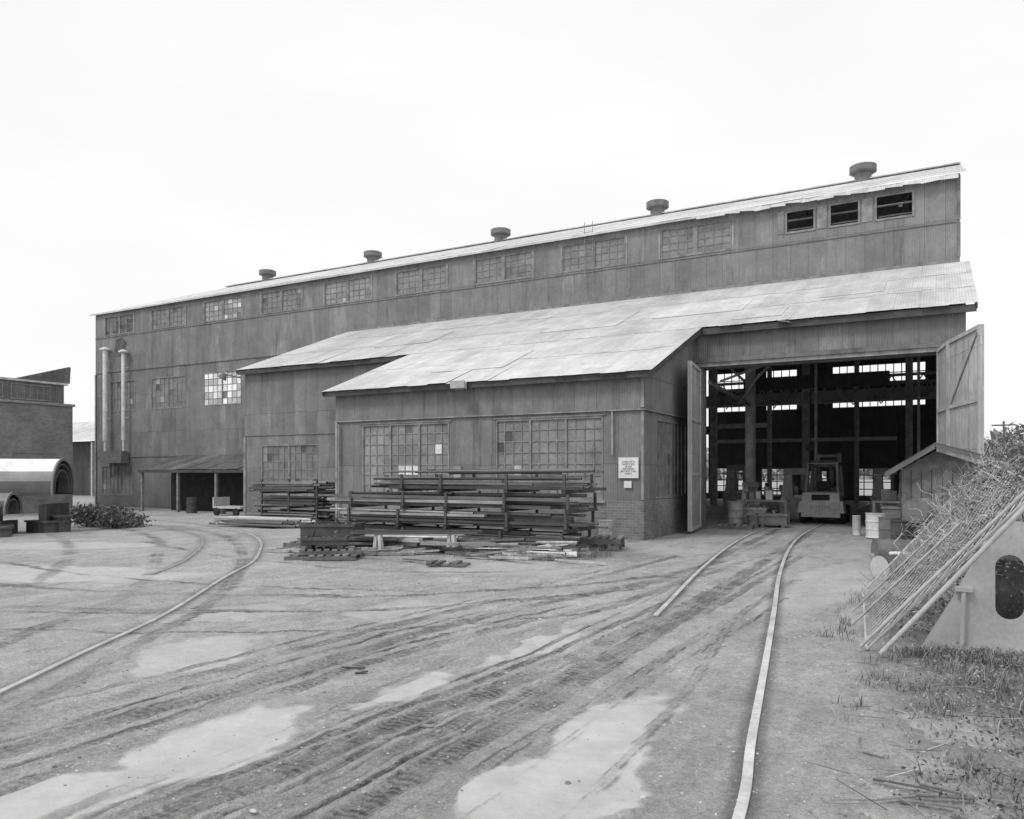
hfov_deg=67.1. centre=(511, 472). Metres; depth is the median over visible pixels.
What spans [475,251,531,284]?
window
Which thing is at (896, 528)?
steel drum
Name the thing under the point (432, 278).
window
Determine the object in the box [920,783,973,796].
wood scrap
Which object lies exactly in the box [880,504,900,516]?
parts bin
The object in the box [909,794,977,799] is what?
wood scrap
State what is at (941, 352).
door leaf
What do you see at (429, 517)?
steel pipe
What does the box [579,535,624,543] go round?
pallet
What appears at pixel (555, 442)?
window
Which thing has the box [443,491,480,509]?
storage cradle
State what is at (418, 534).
steel bar
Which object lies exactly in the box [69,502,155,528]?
bush
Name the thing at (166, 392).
window
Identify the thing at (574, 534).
steel pipe
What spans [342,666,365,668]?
wood scrap
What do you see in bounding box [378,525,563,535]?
steel pipe
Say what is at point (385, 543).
steel bar
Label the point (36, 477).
curved steel casing
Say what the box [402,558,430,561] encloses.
scrap timber
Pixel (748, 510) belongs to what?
parts bin
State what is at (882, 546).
steel drum
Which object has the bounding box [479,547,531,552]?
steel bar
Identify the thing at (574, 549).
steel bar
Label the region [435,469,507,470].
steel pipe
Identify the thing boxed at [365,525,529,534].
steel bar
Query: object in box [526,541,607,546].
steel bar
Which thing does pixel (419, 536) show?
steel pipe
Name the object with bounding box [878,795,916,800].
wood scrap
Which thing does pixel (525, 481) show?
steel bar
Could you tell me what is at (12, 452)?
window
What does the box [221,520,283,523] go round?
steel pipe
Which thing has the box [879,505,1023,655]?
steel pole
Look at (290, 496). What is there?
steel bar
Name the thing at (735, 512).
steel drum
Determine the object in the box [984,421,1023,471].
tree
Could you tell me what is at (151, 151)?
sky
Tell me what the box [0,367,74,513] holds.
brick building
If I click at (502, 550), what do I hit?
steel bar
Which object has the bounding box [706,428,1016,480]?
tree line
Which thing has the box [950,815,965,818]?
wood scrap
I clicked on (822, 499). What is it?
forklift
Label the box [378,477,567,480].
steel pipe
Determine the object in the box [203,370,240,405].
window
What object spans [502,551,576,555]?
steel bar
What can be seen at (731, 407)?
window
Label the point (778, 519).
parts bin
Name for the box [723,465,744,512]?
machine tool
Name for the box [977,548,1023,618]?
scrap block
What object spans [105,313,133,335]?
window
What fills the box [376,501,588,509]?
steel bar
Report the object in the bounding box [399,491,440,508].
storage cradle
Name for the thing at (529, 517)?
steel bar
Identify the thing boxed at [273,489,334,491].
steel bar
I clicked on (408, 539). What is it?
steel bar
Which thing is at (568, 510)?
storage cradle
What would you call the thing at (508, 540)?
steel pipe
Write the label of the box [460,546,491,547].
steel pipe
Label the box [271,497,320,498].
steel pipe
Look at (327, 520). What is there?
steel bar
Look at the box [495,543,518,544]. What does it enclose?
steel bar
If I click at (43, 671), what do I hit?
railway track
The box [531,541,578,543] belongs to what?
steel pipe
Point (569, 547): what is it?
steel bar
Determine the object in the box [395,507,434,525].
storage cradle
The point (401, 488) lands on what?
storage cradle
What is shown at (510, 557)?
scrap timber
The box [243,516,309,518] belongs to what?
steel pipe
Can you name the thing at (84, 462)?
shed
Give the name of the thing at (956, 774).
wood scrap
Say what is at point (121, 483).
window
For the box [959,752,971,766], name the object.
wood scrap
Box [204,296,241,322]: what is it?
window
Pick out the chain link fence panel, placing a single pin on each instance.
(957, 564)
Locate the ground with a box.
[0,475,1023,818]
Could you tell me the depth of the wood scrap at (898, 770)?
4.75 m
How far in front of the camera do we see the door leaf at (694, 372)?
24.02 m
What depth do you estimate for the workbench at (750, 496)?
28.42 m
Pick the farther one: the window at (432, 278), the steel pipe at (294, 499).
the window at (432, 278)
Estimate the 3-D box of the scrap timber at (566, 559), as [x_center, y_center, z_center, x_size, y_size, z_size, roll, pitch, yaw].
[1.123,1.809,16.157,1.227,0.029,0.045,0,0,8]
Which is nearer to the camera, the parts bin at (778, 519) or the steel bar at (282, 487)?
the parts bin at (778, 519)
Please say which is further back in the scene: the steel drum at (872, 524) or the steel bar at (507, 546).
the steel drum at (872, 524)
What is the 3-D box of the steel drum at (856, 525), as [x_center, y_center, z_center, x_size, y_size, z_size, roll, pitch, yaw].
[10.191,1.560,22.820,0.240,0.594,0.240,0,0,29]
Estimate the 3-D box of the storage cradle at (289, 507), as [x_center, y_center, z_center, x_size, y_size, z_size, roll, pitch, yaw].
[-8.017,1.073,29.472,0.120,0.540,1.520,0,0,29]
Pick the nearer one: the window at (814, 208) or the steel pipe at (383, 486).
the steel pipe at (383, 486)
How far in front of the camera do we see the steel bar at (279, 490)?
29.03 m
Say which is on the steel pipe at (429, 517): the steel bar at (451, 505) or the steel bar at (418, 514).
the steel bar at (418, 514)
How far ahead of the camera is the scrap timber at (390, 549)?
17.53 m
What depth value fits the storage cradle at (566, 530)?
18.14 m
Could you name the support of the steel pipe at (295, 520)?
on the steel pipe at (267, 521)
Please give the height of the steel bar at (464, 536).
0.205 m
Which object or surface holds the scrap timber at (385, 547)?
on the ground
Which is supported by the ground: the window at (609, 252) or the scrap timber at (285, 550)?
the scrap timber at (285, 550)
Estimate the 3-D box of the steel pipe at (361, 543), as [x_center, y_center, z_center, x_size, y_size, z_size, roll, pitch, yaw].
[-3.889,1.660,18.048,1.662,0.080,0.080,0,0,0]
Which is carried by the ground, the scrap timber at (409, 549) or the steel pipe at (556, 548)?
the scrap timber at (409, 549)
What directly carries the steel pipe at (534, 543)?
on the storage cradle
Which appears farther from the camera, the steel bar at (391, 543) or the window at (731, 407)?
the window at (731, 407)
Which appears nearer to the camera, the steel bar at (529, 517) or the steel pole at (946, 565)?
the steel pole at (946, 565)
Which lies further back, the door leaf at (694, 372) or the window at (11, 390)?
the window at (11, 390)
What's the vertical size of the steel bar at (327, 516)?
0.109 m
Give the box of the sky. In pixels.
[0,0,1023,447]
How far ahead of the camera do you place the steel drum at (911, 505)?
15.04 m
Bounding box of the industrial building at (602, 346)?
[90,162,983,540]
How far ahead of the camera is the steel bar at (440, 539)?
18.15 m
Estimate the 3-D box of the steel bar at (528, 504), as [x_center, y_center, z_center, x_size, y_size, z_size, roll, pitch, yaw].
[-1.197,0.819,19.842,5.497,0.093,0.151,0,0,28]
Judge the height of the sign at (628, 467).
0.570 m
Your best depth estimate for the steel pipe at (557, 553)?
16.52 m
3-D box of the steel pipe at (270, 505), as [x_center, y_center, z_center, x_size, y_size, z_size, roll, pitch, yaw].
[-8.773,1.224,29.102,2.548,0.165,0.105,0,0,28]
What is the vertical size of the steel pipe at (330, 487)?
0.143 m
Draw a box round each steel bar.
[248,484,309,486]
[249,487,314,488]
[249,489,307,491]
[250,482,313,484]
[258,509,329,514]
[263,512,329,517]
[267,496,315,498]
[268,501,315,504]
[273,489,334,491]
[312,519,331,521]
[321,541,387,545]
[327,497,501,503]
[330,501,552,508]
[332,494,565,501]
[332,517,572,528]
[340,511,486,516]
[349,541,395,544]
[353,496,560,497]
[354,517,590,526]
[361,535,422,542]
[363,514,573,522]
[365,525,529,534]
[365,534,465,535]
[369,511,573,519]
[371,508,551,515]
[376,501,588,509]
[382,480,590,482]
[383,537,432,541]
[388,485,583,489]
[390,480,502,482]
[400,536,491,541]
[402,541,459,545]
[403,546,475,551]
[413,521,568,529]
[420,542,494,545]
[423,509,585,516]
[427,549,470,550]
[447,472,561,474]
[458,535,470,537]
[458,548,563,551]
[470,536,566,541]
[479,485,605,490]
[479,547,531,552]
[492,544,528,547]
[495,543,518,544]
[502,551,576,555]
[507,504,562,505]
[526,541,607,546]
[532,546,580,551]
[533,483,596,485]
[540,544,567,546]
[566,548,579,551]
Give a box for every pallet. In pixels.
[283,540,300,547]
[284,552,358,559]
[299,546,361,554]
[426,560,470,566]
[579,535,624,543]
[589,541,624,549]
[718,523,754,529]
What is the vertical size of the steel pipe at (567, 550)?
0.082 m
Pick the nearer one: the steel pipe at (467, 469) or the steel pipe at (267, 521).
the steel pipe at (467, 469)
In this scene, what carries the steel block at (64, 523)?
on the ground
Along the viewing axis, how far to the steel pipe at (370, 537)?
18.04 m
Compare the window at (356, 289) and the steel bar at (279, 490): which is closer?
the steel bar at (279, 490)
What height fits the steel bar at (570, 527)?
0.062 m
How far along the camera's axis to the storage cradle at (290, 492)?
29.10 m
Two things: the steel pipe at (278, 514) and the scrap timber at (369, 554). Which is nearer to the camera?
the scrap timber at (369, 554)
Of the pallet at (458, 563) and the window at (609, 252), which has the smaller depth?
the pallet at (458, 563)
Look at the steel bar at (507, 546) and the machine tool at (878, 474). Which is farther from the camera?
the machine tool at (878, 474)
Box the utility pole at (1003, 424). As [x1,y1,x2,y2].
[991,421,1015,475]
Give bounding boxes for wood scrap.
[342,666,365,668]
[421,724,433,726]
[861,749,883,756]
[873,778,929,790]
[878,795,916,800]
[884,768,919,772]
[899,798,960,808]
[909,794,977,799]
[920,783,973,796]
[938,773,969,777]
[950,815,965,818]
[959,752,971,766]
[991,799,1023,807]
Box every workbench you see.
[736,491,790,522]
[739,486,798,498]
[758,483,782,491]
[872,489,900,511]
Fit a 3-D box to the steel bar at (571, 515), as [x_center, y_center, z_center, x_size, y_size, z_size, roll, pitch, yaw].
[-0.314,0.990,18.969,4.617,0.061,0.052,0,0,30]
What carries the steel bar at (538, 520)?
on the steel bar at (483, 522)
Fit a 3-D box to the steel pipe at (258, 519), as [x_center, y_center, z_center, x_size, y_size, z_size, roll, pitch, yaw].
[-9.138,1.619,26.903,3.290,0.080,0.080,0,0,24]
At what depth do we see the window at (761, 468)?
53.75 m
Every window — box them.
[10,383,50,401]
[12,452,55,458]
[102,466,132,495]
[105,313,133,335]
[111,380,135,411]
[151,375,185,409]
[152,305,184,329]
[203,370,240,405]
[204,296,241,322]
[261,444,317,495]
[262,287,301,314]
[325,276,370,305]
[362,422,448,491]
[396,264,445,295]
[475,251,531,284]
[496,416,602,499]
[562,236,624,272]
[656,418,685,498]
[661,219,730,259]
[718,372,743,389]
[718,407,744,412]
[718,468,742,491]
[761,468,782,494]
[766,369,796,377]
[766,405,796,410]
[785,207,815,233]
[829,200,859,227]
[832,361,925,381]
[832,400,925,408]
[859,468,891,496]
[874,190,914,221]
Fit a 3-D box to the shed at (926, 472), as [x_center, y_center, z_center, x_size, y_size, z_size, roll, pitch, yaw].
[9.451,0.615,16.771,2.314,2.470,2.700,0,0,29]
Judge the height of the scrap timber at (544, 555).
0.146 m
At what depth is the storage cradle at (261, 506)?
29.52 m
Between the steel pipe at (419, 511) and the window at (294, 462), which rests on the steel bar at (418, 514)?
the steel pipe at (419, 511)
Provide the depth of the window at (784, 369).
53.27 m
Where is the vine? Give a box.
[852,437,1023,641]
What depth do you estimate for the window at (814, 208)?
30.88 m
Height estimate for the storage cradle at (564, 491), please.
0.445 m
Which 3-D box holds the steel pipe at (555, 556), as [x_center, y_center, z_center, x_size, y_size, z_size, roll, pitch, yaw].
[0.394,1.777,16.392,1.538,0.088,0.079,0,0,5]
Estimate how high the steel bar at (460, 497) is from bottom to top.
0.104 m
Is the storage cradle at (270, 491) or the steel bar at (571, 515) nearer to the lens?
the steel bar at (571, 515)
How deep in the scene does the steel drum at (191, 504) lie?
42.23 m
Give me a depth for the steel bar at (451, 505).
19.47 m
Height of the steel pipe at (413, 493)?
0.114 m
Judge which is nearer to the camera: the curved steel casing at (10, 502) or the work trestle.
the work trestle
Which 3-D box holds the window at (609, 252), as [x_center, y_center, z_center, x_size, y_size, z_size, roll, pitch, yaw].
[3.716,-9.940,35.231,3.080,1.280,0.070,0,0,29]
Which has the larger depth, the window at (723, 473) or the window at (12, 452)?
the window at (723, 473)
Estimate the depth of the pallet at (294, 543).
19.10 m
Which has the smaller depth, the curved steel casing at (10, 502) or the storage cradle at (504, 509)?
the storage cradle at (504, 509)
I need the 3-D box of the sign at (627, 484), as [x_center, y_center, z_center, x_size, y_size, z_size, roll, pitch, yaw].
[3.207,0.325,21.358,0.220,0.190,0.030,0,0,29]
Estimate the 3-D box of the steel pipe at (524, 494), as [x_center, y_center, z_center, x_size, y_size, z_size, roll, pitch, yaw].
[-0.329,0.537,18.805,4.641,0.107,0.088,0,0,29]
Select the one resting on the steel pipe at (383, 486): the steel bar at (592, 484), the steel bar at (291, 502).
the steel bar at (592, 484)
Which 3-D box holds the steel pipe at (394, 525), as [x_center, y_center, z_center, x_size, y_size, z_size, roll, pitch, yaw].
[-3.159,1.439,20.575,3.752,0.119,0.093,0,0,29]
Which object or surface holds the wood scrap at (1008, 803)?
on the ground
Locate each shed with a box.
[73,421,94,495]
[884,442,1012,562]
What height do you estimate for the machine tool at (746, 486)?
1.480 m
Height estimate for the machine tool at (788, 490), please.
2.035 m
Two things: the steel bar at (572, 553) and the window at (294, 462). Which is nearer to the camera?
the steel bar at (572, 553)
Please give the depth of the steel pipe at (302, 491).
28.76 m
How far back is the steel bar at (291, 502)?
28.72 m
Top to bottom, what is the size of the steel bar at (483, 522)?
0.090 m
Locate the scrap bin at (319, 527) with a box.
[299,518,365,545]
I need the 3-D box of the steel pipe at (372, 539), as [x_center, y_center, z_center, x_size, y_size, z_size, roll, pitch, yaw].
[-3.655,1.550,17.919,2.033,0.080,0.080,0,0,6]
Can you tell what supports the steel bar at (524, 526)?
on the storage cradle at (566, 530)
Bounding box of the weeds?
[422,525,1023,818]
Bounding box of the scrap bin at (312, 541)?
[301,530,349,549]
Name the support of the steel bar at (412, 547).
on the ground
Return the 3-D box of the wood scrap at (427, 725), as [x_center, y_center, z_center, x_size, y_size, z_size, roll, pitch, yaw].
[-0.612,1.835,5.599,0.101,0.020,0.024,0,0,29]
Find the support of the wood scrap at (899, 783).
on the ground
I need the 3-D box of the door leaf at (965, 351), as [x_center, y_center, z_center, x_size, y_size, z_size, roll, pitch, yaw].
[11.324,-0.875,19.294,0.120,5.250,2.315,0,0,13]
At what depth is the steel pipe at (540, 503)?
18.55 m
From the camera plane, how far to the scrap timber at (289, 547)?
18.25 m
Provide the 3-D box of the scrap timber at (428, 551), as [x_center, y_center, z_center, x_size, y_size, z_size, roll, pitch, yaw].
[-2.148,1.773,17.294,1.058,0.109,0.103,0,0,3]
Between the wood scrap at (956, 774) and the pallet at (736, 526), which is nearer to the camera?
the wood scrap at (956, 774)
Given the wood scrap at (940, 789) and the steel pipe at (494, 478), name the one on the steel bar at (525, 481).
the steel pipe at (494, 478)
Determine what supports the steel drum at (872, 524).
on the ground
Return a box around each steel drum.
[186,497,197,512]
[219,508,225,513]
[598,520,612,536]
[727,501,743,524]
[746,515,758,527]
[852,515,860,535]
[865,512,885,537]
[869,554,913,580]
[871,538,917,555]
[878,516,900,538]
[890,520,920,540]
[902,498,938,522]
[921,522,952,566]
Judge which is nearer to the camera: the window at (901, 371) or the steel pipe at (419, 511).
the steel pipe at (419, 511)
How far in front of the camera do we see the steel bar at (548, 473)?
18.98 m
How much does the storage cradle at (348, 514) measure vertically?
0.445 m
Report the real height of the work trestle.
0.515 m
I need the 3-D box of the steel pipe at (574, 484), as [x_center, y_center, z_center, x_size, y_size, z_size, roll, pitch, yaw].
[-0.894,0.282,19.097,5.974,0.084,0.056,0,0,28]
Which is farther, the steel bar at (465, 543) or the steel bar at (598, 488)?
the steel bar at (598, 488)
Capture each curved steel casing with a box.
[0,458,74,532]
[0,492,22,533]
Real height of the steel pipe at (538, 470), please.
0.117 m
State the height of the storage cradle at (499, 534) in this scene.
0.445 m
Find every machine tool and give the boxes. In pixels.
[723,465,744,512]
[741,482,762,506]
[780,468,805,517]
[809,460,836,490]
[870,468,897,512]
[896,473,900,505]
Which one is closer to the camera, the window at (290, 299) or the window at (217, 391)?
the window at (290, 299)
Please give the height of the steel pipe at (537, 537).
0.086 m
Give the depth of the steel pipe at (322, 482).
28.33 m
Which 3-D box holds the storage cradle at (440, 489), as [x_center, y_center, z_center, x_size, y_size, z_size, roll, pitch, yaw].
[-1.418,0.263,20.097,0.120,0.445,1.720,0,0,29]
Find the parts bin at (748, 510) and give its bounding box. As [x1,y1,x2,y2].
[744,504,768,521]
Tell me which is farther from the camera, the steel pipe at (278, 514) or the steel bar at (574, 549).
the steel pipe at (278, 514)
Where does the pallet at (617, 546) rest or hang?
on the ground
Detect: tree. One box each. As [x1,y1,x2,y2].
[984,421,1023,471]
[984,434,1008,474]
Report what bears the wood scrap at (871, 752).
on the ground
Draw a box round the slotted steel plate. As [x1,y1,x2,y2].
[925,521,1023,655]
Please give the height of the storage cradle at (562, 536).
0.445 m
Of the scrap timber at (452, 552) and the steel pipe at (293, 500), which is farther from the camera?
the steel pipe at (293, 500)
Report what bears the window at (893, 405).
in the industrial building at (602, 346)
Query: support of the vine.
on the ground
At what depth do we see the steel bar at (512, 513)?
18.75 m
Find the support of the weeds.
on the ground
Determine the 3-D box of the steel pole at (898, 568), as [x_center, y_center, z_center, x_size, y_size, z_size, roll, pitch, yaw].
[4.827,1.180,9.616,1.142,1.239,0.028,0,0,45]
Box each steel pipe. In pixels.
[208,522,295,527]
[214,517,287,520]
[214,520,293,523]
[216,522,287,524]
[219,516,295,518]
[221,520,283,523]
[235,517,300,521]
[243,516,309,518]
[246,513,313,515]
[252,489,318,491]
[252,498,315,501]
[254,504,305,506]
[262,498,313,501]
[265,484,320,486]
[265,516,315,518]
[268,511,316,513]
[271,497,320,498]
[298,481,327,483]
[318,486,334,488]
[330,508,473,513]
[337,518,473,525]
[344,514,508,520]
[346,542,372,544]
[349,538,397,541]
[350,537,394,537]
[352,492,453,494]
[352,517,598,524]
[365,528,577,540]
[366,524,440,527]
[371,485,520,489]
[373,477,581,479]
[373,535,457,538]
[374,482,532,485]
[374,523,581,535]
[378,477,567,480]
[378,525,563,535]
[379,483,587,485]
[383,470,486,472]
[396,543,419,546]
[399,498,579,505]
[431,493,586,497]
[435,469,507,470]
[445,485,518,489]
[448,468,594,472]
[448,473,534,473]
[457,538,525,542]
[458,537,487,539]
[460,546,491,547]
[465,547,571,551]
[471,549,516,554]
[494,554,566,557]
[495,544,562,549]
[511,541,576,546]
[521,551,565,554]
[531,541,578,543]
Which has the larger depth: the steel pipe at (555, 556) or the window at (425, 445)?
the window at (425, 445)
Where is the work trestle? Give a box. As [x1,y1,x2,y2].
[350,530,482,551]
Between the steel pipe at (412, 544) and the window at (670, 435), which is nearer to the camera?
the steel pipe at (412, 544)
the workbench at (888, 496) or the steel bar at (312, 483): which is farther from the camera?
the steel bar at (312, 483)
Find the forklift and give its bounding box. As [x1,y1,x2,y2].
[797,453,849,523]
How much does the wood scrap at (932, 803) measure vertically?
0.020 m
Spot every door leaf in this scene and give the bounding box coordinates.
[688,361,700,531]
[936,341,946,453]
[947,324,983,464]
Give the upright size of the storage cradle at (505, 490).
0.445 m
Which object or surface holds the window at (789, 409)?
in the industrial building at (602, 346)
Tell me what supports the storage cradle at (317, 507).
on the storage cradle
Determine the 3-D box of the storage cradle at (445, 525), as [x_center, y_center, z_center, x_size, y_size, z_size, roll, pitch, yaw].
[-1.280,1.173,20.021,0.120,0.445,1.720,0,0,29]
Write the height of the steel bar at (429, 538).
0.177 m
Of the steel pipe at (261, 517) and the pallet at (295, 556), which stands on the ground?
the pallet at (295, 556)
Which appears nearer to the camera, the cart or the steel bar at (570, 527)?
the steel bar at (570, 527)
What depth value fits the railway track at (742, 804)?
6.49 m
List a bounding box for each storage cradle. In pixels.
[259,494,286,507]
[260,479,286,492]
[286,479,315,493]
[287,493,315,508]
[315,480,334,493]
[315,495,334,509]
[346,506,386,522]
[348,490,389,507]
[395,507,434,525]
[399,474,437,490]
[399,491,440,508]
[437,474,476,491]
[442,508,480,528]
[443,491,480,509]
[498,528,532,538]
[501,492,535,511]
[503,474,538,492]
[503,509,538,530]
[560,530,590,546]
[561,474,593,493]
[562,511,595,533]
[564,493,597,513]
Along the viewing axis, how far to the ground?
6.79 m
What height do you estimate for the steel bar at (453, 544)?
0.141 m
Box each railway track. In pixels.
[0,515,262,693]
[653,502,869,818]
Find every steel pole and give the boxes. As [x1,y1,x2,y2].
[851,522,960,624]
[853,520,949,610]
[859,491,1023,647]
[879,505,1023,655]
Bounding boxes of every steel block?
[0,526,13,536]
[24,520,57,532]
[50,515,72,531]
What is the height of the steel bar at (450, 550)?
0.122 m
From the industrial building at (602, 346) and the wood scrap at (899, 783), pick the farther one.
the industrial building at (602, 346)
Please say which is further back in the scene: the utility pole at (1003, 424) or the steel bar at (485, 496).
the utility pole at (1003, 424)
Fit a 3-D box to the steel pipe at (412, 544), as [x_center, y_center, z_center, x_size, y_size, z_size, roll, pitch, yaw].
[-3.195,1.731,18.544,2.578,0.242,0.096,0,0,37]
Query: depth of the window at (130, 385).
51.70 m
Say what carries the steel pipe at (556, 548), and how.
on the steel bar at (507, 546)
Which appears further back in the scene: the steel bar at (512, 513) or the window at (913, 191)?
the window at (913, 191)
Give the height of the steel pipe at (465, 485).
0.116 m
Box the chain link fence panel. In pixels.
[862,463,1023,649]
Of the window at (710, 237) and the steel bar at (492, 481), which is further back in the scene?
the window at (710, 237)
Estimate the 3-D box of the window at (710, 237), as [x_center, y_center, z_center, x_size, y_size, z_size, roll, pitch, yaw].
[7.836,-9.940,32.947,3.040,1.280,0.070,0,0,29]
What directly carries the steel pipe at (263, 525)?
on the ground
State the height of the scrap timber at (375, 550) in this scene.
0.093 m
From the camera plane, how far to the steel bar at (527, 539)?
18.21 m
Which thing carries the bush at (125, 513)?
on the ground
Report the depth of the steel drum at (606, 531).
20.84 m
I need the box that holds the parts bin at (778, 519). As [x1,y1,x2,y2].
[755,510,787,527]
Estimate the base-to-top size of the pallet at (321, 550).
0.118 m
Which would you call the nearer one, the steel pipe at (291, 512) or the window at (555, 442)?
the window at (555, 442)
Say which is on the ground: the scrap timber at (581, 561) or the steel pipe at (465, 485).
the scrap timber at (581, 561)
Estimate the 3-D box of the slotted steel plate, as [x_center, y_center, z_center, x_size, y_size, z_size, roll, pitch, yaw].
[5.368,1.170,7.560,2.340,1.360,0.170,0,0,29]
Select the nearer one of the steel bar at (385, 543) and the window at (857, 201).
the steel bar at (385, 543)
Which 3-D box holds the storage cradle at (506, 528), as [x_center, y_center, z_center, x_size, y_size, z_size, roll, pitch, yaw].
[0.253,1.173,19.171,0.120,0.445,1.720,0,0,29]
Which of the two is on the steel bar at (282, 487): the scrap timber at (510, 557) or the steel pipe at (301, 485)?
the steel pipe at (301, 485)
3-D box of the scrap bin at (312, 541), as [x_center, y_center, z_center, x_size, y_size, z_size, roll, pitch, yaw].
[-4.052,1.448,16.824,0.960,0.405,0.660,0,0,-5]
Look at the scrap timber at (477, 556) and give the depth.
16.49 m
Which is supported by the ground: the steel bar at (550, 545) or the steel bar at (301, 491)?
the steel bar at (550, 545)
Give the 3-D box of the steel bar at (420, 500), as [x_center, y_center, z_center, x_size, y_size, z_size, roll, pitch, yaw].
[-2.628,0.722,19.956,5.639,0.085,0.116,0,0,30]
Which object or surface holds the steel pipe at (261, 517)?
on the steel pipe
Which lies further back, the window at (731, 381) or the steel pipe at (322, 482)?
the window at (731, 381)
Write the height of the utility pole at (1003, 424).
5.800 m
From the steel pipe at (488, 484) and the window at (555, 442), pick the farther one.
the window at (555, 442)
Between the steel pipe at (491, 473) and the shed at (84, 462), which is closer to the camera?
the steel pipe at (491, 473)
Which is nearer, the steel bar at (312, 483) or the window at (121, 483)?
the steel bar at (312, 483)
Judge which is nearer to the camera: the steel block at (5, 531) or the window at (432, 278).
the steel block at (5, 531)
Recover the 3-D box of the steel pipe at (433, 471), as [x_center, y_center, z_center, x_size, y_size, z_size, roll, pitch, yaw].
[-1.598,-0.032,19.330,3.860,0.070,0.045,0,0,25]
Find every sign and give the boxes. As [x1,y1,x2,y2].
[618,457,638,477]
[624,481,631,487]
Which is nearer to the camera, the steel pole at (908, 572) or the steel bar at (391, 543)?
the steel pole at (908, 572)
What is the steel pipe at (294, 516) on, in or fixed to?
on the steel pipe
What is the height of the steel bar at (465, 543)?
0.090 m
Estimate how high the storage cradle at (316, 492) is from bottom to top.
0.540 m
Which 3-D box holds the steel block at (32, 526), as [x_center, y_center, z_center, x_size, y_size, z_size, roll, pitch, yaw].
[-15.691,1.798,25.734,1.200,0.410,0.480,0,0,29]
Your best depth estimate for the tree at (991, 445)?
109.46 m
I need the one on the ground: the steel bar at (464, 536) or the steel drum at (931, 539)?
the steel drum at (931, 539)
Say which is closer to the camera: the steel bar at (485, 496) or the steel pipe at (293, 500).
the steel bar at (485, 496)
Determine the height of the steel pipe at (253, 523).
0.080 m
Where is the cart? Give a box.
[213,497,242,515]
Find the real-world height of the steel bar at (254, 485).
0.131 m
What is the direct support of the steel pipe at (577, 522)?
on the steel bar
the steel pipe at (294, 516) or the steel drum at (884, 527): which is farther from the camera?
the steel pipe at (294, 516)
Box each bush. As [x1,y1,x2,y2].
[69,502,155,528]
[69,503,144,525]
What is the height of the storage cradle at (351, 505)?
0.445 m
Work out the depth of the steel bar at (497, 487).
18.64 m
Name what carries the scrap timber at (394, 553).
on the ground
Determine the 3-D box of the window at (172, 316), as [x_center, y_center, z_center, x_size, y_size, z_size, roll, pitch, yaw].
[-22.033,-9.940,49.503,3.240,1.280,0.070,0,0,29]
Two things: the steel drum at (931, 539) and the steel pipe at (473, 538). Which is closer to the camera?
the steel drum at (931, 539)
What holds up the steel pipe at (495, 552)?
on the ground
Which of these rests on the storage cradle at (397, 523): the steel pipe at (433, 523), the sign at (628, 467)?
the steel pipe at (433, 523)
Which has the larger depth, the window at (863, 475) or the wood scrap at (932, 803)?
the window at (863, 475)
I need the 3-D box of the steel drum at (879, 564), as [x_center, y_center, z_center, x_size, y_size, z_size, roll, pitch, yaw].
[6.548,1.630,13.304,0.564,0.440,0.440,0,0,-21]
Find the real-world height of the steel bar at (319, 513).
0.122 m
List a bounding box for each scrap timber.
[264,548,290,551]
[276,546,300,548]
[359,552,377,556]
[362,545,403,550]
[362,549,389,551]
[362,552,414,554]
[374,547,402,551]
[387,547,425,551]
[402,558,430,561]
[416,549,439,552]
[445,551,491,555]
[464,555,487,557]
[486,556,531,559]
[533,553,555,557]
[537,558,594,559]
[555,559,606,563]

